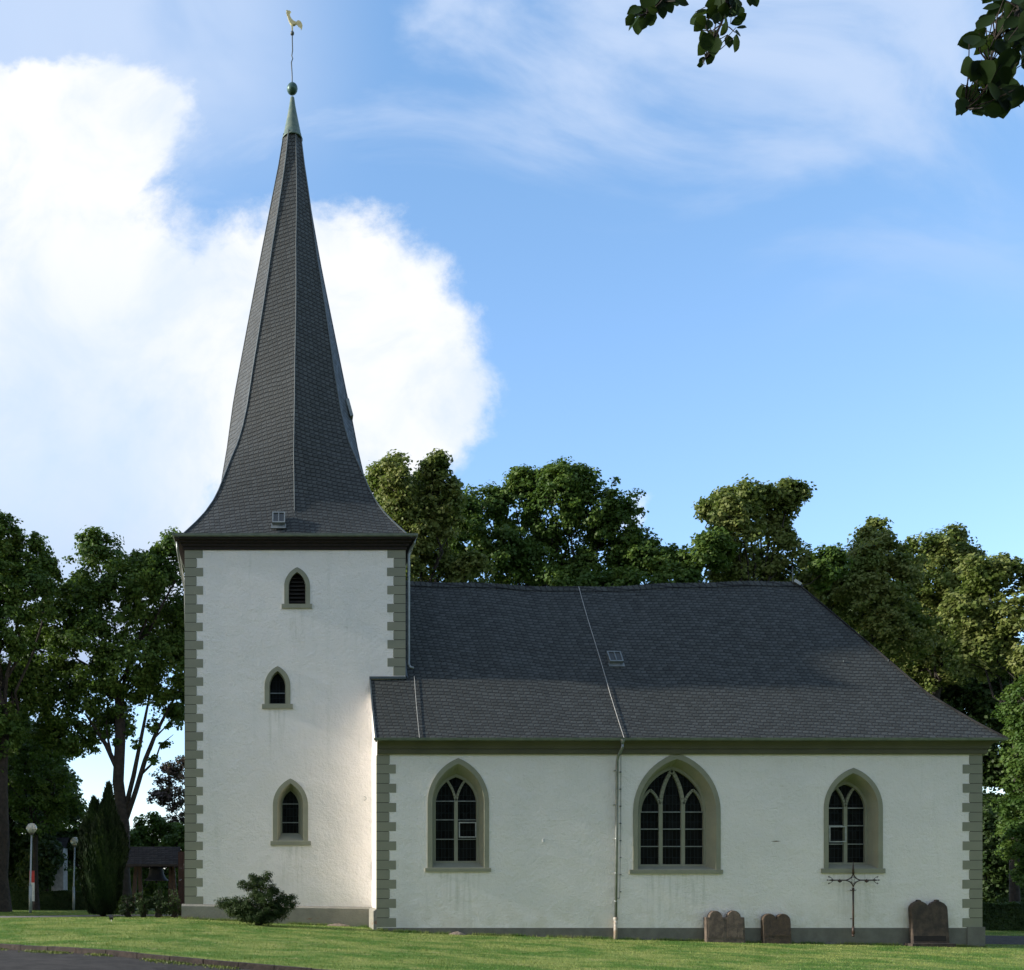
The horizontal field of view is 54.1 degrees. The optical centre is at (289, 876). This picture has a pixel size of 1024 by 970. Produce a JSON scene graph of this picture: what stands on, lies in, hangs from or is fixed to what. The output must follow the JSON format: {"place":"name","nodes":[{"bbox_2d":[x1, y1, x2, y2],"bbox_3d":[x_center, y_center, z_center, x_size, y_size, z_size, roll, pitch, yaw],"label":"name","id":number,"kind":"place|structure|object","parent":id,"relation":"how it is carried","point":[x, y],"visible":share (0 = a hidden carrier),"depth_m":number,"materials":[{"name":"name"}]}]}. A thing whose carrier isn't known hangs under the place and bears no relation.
{"place":"outdoors","nodes":[
{"label":"outdoors","id":0,"kind":"place"},
{"bbox_2d":[0,915,170,917],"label":"path","id":1,"kind":"structure","parent":0,"point":[71,915],"depth_m":34.97,"materials":[{"name":"stone"}]},
{"bbox_2d":[0,949,250,969],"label":"road","id":2,"kind":"structure","parent":0,"point":[17,960],"depth_m":16.94,"materials":[{"name":"grey asphalt"}]},
{"bbox_2d":[0,948,241,969],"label":"weeds","id":3,"kind":"object","parent":2,"relation":"on","point":[147,959],"visible":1,"depth_m":17.72,"materials":[{"name":"green plant"}]},
{"bbox_2d":[0,943,327,969],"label":"kerb","id":4,"kind":"structure","parent":2,"relation":"on","point":[197,961],"depth_m":17.88,"materials":[{"name":"stone"}]},
{"bbox_2d":[0,910,1023,969],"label":"lawn","id":5,"kind":"structure","parent":0,"point":[244,933],"depth_m":23.68,"materials":[{"name":"green plant"}]},
{"bbox_2d":[26,823,36,912],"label":"street lamp","id":6,"kind":"object","parent":5,"relation":"on","point":[31,828],"visible":0.97,"depth_m":40.44,"materials":[{"name":"beige metal"}]},
{"bbox_2d":[29,871,34,900],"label":"banner","id":7,"kind":"object","parent":6,"relation":"attached to","point":[33,884],"visible":0.5,"depth_m":45.00,"materials":[{"name":"fabric"}]},
{"bbox_2d":[0,509,66,911],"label":"tree","id":8,"kind":"object","parent":5,"relation":"on","point":[38,570],"visible":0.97,"depth_m":41.92,"materials":[{"name":"green plant"}]},
{"bbox_2d":[1,525,184,907],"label":"tree","id":9,"kind":"object","parent":5,"relation":"on","point":[151,574],"visible":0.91,"depth_m":44.09,"materials":[{"name":"green plant"}]},
{"bbox_2d":[76,780,130,915],"bbox_3d":[-6.922,-1.007,35.588,1.780,5.165,1.702,0,0,40],"label":"conifer","id":10,"kind":"object","parent":5,"relation":"on","point":[103,848],"visible":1,"depth_m":35.17,"materials":[{"name":"green plant"}]},
{"bbox_2d":[113,894,138,916],"bbox_3d":[-5.742,1.025,34.294,0.920,0.886,0.809,0,0,-37],"label":"shrub","id":11,"kind":"object","parent":5,"relation":"on","point":[127,905],"visible":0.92,"depth_m":34.18,"materials":[{"name":"green plant"}]},
{"bbox_2d":[133,892,161,917],"bbox_3d":[-5.048,0.991,34.091,1.066,0.951,0.779,0,0,0],"label":"shrub","id":12,"kind":"object","parent":5,"relation":"on","point":[142,905],"visible":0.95,"depth_m":34.02,"materials":[{"name":"green plant"}]},
{"bbox_2d":[125,847,180,913],"bbox_3d":[-5.753,0.183,40.285,2.344,2.855,1.930,0,0,0],"label":"bell shelter","id":13,"kind":"object","parent":5,"relation":"on","point":[140,858],"visible":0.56,"depth_m":39.92,"materials":[{"name":"stone"}]},
{"bbox_2d":[144,867,168,883],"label":"bell","id":14,"kind":"object","parent":13,"relation":"hanging from","point":[155,874],"visible":1,"depth_m":40.02,"materials":[{"name":"brown metal"}]},
{"bbox_2d":[149,887,170,917],"bbox_3d":[-4.568,0.915,34.019,0.802,1.107,0.796,0,0,40],"label":"shrub","id":15,"kind":"object","parent":5,"relation":"on","point":[159,909],"visible":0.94,"depth_m":33.92,"materials":[{"name":"green plant"}]},
{"bbox_2d":[162,889,180,917],"bbox_3d":[-4.038,0.950,33.885,0.967,1.035,0.645,0,0,0],"label":"shrub","id":16,"kind":"object","parent":5,"relation":"on","point":[174,903],"visible":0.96,"depth_m":33.84,"materials":[{"name":"green plant"}]},
{"bbox_2d":[178,852,184,915],"bbox_3d":[-4.078,0.400,36.994,0.430,2.710,0.112,0,0,0],"label":"timber screen","id":17,"kind":"object","parent":5,"relation":"on","point":[181,876],"visible":0.56,"depth_m":37.00,"materials":[{"name":"wood"}]},
{"bbox_2d":[214,870,300,925],"bbox_3d":[-1.050,0.675,30.469,2.786,1.812,1.433,0,0,0],"label":"yew bush","id":18,"kind":"object","parent":5,"relation":"on","point":[257,912],"visible":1,"depth_m":30.32,"materials":[{"name":"green plant"}]},
{"bbox_2d":[327,923,348,926],"bbox_3d":[1.605,1.649,32.650,0.944,0.131,0.194,0,0,0],"label":"rubble","id":19,"kind":"object","parent":5,"relation":"on","point":[337,924],"visible":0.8,"depth_m":32.60,"materials":[{"name":"beige stone"}]},
{"bbox_2d":[450,931,465,934],"bbox_3d":[5.355,1.828,30.850,0.590,0.140,0.233,0,0,0],"label":"stone","id":20,"kind":"object","parent":5,"relation":"on","point":[457,933],"visible":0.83,"depth_m":30.77,"materials":[{"name":"grey stone"}]},
{"bbox_2d":[172,31,1007,946],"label":"church","id":21,"kind":"structure","parent":5,"relation":"on","point":[374,739],"depth_m":32.77,"materials":[{"name":"paint"}]},
{"bbox_2d":[262,666,292,708],"bbox_3d":[-0.428,-6.453,33.032,1.054,1.458,0.375,0,0,0],"label":"window","id":22,"kind":"structure","parent":21,"relation":"in","point":[277,682],"depth_m":32.88,"materials":[{"name":"stone"}]},
{"bbox_2d":[270,779,310,844],"bbox_3d":[0.026,-2.202,33.133,1.381,2.282,0.575,0,0,0],"label":"window","id":23,"kind":"structure","parent":21,"relation":"in","point":[290,802],"depth_m":33.09,"materials":[{"name":"stone"}]},
{"bbox_2d":[286,10,302,30],"bbox_3d":[0.167,-32.423,36.500,0.625,0.798,0.090,0,0,0],"label":"weathercock","id":24,"kind":"object","parent":21,"relation":"on","point":[292,22],"visible":1,"depth_m":36.47,"materials":[{"name":"gold metal"}]},
{"bbox_2d":[282,567,311,608],"bbox_3d":[0.235,-9.856,33.067,1.037,1.408,0.445,0,0,0],"label":"window","id":25,"kind":"structure","parent":21,"relation":"in","point":[296,593],"depth_m":32.90,"materials":[{"name":"stone"}]},
{"bbox_2d":[425,758,490,871],"bbox_3d":[5.405,-1.979,31.212,2.117,3.658,0.535,0,0,0],"label":"window","id":26,"kind":"structure","parent":21,"relation":"in","point":[458,798],"depth_m":31.37,"materials":[{"name":"stone"}]},
{"bbox_2d":[629,754,722,873],"bbox_3d":[12.425,-2.012,31.212,2.997,3.857,0.535,0,0,0],"label":"window","id":27,"kind":"structure","parent":21,"relation":"in","point":[677,808],"depth_m":31.39,"materials":[{"name":"stone"}]},
{"bbox_2d":[827,862,878,936],"bbox_3d":[18.042,0.733,30.900,1.747,2.408,0.220,0,0,0],"label":"iron cross","id":28,"kind":"object","parent":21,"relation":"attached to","point":[853,890],"visible":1,"depth_m":30.82,"materials":[{"name":"black metal"}]},
{"bbox_2d":[821,768,885,872],"bbox_3d":[18.117,-1.797,31.233,2.050,3.388,0.575,0,0,0],"label":"window","id":29,"kind":"structure","parent":21,"relation":"in","point":[853,808],"depth_m":31.41,"materials":[{"name":"stone"}]},
{"bbox_2d":[704,910,744,942],"bbox_3d":[13.908,1.649,30.817,1.251,1.114,0.247,0,0,0],"label":"gravestone","id":30,"kind":"object","parent":5,"relation":"on","point":[728,928],"visible":0.92,"depth_m":30.74,"materials":[{"name":"grey stone"}]},
{"bbox_2d":[761,914,791,943],"bbox_3d":[15.557,1.721,30.814,0.902,1.053,0.242,0,0,0],"label":"gravestone","id":31,"kind":"object","parent":5,"relation":"on","point":[776,929],"visible":0.94,"depth_m":30.74,"materials":[{"name":"brown stone"}]},
{"bbox_2d":[905,900,955,946],"bbox_3d":[20.465,1.594,30.782,1.379,1.692,0.403,0,0,0],"label":"gravestone","id":32,"kind":"object","parent":5,"relation":"on","point":[928,925],"visible":0.91,"depth_m":30.77,"materials":[{"name":"stone"}]},
{"bbox_2d":[936,552,1023,901],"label":"tree","id":33,"kind":"object","parent":5,"relation":"on","point":[986,581],"visible":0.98,"depth_m":45.96,"materials":[{"name":"green plant"}]},
{"bbox_2d":[988,675,1023,887],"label":"tree","id":34,"kind":"object","parent":5,"relation":"on","point":[1012,826],"visible":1,"depth_m":42.10,"materials":[{"name":"green plant"}]},
{"bbox_2d":[0,0,1023,868],"label":"sky","id":35,"kind":"structure","parent":0,"point":[545,231],"materials":[{"name":"blue"}]},
{"bbox_2d":[180,916,987,946],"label":"plinth","id":36,"kind":"structure","parent":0,"point":[564,936],"depth_m":30.94,"materials":[{"name":"grey stone"}]},
{"bbox_2d":[625,0,688,34],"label":"overhanging branch","id":37,"kind":"object","parent":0,"point":[644,13],"visible":1,"depth_m":4.76,"materials":[{"name":"green plant"}]},
{"bbox_2d":[690,0,759,67],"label":"overhanging branch","id":38,"kind":"object","parent":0,"point":[717,12],"visible":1,"depth_m":4.96,"materials":[{"name":"green plant"}]},
{"bbox_2d":[955,0,1023,118],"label":"overhanging branch","id":39,"kind":"object","parent":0,"point":[1001,89],"visible":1,"depth_m":4.97,"materials":[{"name":"green plant"}]},
{"bbox_2d":[985,935,1023,944],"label":"path","id":40,"kind":"structure","parent":0,"point":[1017,940],"depth_m":35.53,"materials":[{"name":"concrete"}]},
{"bbox_3d":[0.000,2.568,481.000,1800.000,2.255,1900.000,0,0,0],"label":"ground","id":41,"kind":"structure","parent":0,"visible":0},
{"bbox_2d":[8,831,78,890],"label":"hedge","id":42,"kind":"object","parent":41,"relation":"on","point":[13,885],"visible":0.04,"depth_m":70.25,"materials":[{"name":"green plant"}]},
{"bbox_2d":[8,714,85,891],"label":"tree","id":43,"kind":"object","parent":41,"relation":"on","point":[50,853],"visible":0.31,"depth_m":53.23,"materials":[{"name":"green plant"}]},
{"bbox_2d":[8,699,87,909],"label":"tree","id":44,"kind":"object","parent":41,"relation":"on","point":[46,799],"visible":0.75,"depth_m":48.84,"materials":[{"name":"green plant"}]},
{"bbox_2d":[10,890,85,909],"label":"hedge","id":45,"kind":"object","parent":41,"relation":"on","point":[56,900],"visible":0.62,"depth_m":51.55,"materials":[{"name":"green plant"}]},
{"bbox_2d":[51,838,71,890],"bbox_3d":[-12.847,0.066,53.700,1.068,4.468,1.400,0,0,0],"label":"house","id":46,"kind":"structure","parent":41,"relation":"on","point":[61,880],"depth_m":53.22,"materials":[{"name":"paint"}]},
{"bbox_2d":[70,837,77,909],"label":"street lamp","id":47,"kind":"object","parent":41,"relation":"on","point":[73,840],"visible":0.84,"depth_m":48.96,"materials":[{"name":"beige metal"}]},
{"bbox_2d":[68,868,177,904],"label":"hedge","id":48,"kind":"object","parent":41,"relation":"on","point":[77,885],"visible":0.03,"depth_m":64.41,"materials":[{"name":"green plant"}]},
{"bbox_2d":[130,811,184,905],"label":"tree","id":49,"kind":"object","parent":41,"relation":"on","point":[142,834],"visible":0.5,"depth_m":56.60,"materials":[{"name":"green plant"}]},
{"bbox_2d":[146,755,184,824],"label":"copper beech","id":50,"kind":"object","parent":41,"relation":"on","point":[162,795],"visible":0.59,"depth_m":60.42,"materials":[{"name":"purple plant"}]},
{"bbox_2d":[364,448,494,582],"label":"lime tree","id":51,"kind":"object","parent":41,"relation":"on","point":[426,502],"visible":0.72,"depth_m":46.91,"materials":[{"name":"green plant"}]},
{"bbox_2d":[442,456,660,586],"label":"tree","id":52,"kind":"object","parent":41,"relation":"on","point":[513,553],"visible":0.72,"depth_m":50.78,"materials":[{"name":"green plant"}]},
{"bbox_2d":[535,526,853,592],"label":"tree","id":53,"kind":"object","parent":41,"relation":"on","point":[713,550],"visible":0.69,"depth_m":48.98,"materials":[{"name":"green plant"}]},
{"bbox_2d":[691,474,828,603],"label":"lime tree","id":54,"kind":"object","parent":41,"relation":"on","point":[769,509],"visible":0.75,"depth_m":50.49,"materials":[{"name":"green plant"}]},
{"bbox_2d":[798,515,942,669],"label":"lime tree","id":55,"kind":"object","parent":41,"relation":"on","point":[889,619],"visible":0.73,"depth_m":51.25,"materials":[{"name":"green plant"}]},
{"bbox_2d":[832,594,1023,792],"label":"tree","id":56,"kind":"object","parent":41,"relation":"on","point":[974,699],"visible":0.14,"depth_m":57.58,"materials":[{"name":"green plant"}]},
{"bbox_2d":[880,522,997,698],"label":"lime tree","id":57,"kind":"object","parent":41,"relation":"on","point":[941,551],"visible":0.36,"depth_m":55.16,"materials":[{"name":"green plant"}]},
{"bbox_2d":[982,787,1023,902],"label":"tree","id":58,"kind":"object","parent":41,"relation":"on","point":[995,880],"visible":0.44,"depth_m":54.22,"materials":[{"name":"green plant"}]},
{"bbox_2d":[982,901,1023,930],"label":"hedge","id":59,"kind":"object","parent":41,"relation":"on","point":[1007,916],"visible":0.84,"depth_m":44.55,"materials":[{"name":"green plant"}]},
{"bbox_2d":[995,886,1023,903],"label":"hedge","id":60,"kind":"object","parent":41,"relation":"on","point":[1021,895],"visible":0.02,"depth_m":70.28,"materials":[{"name":"green plant"}]}
]}

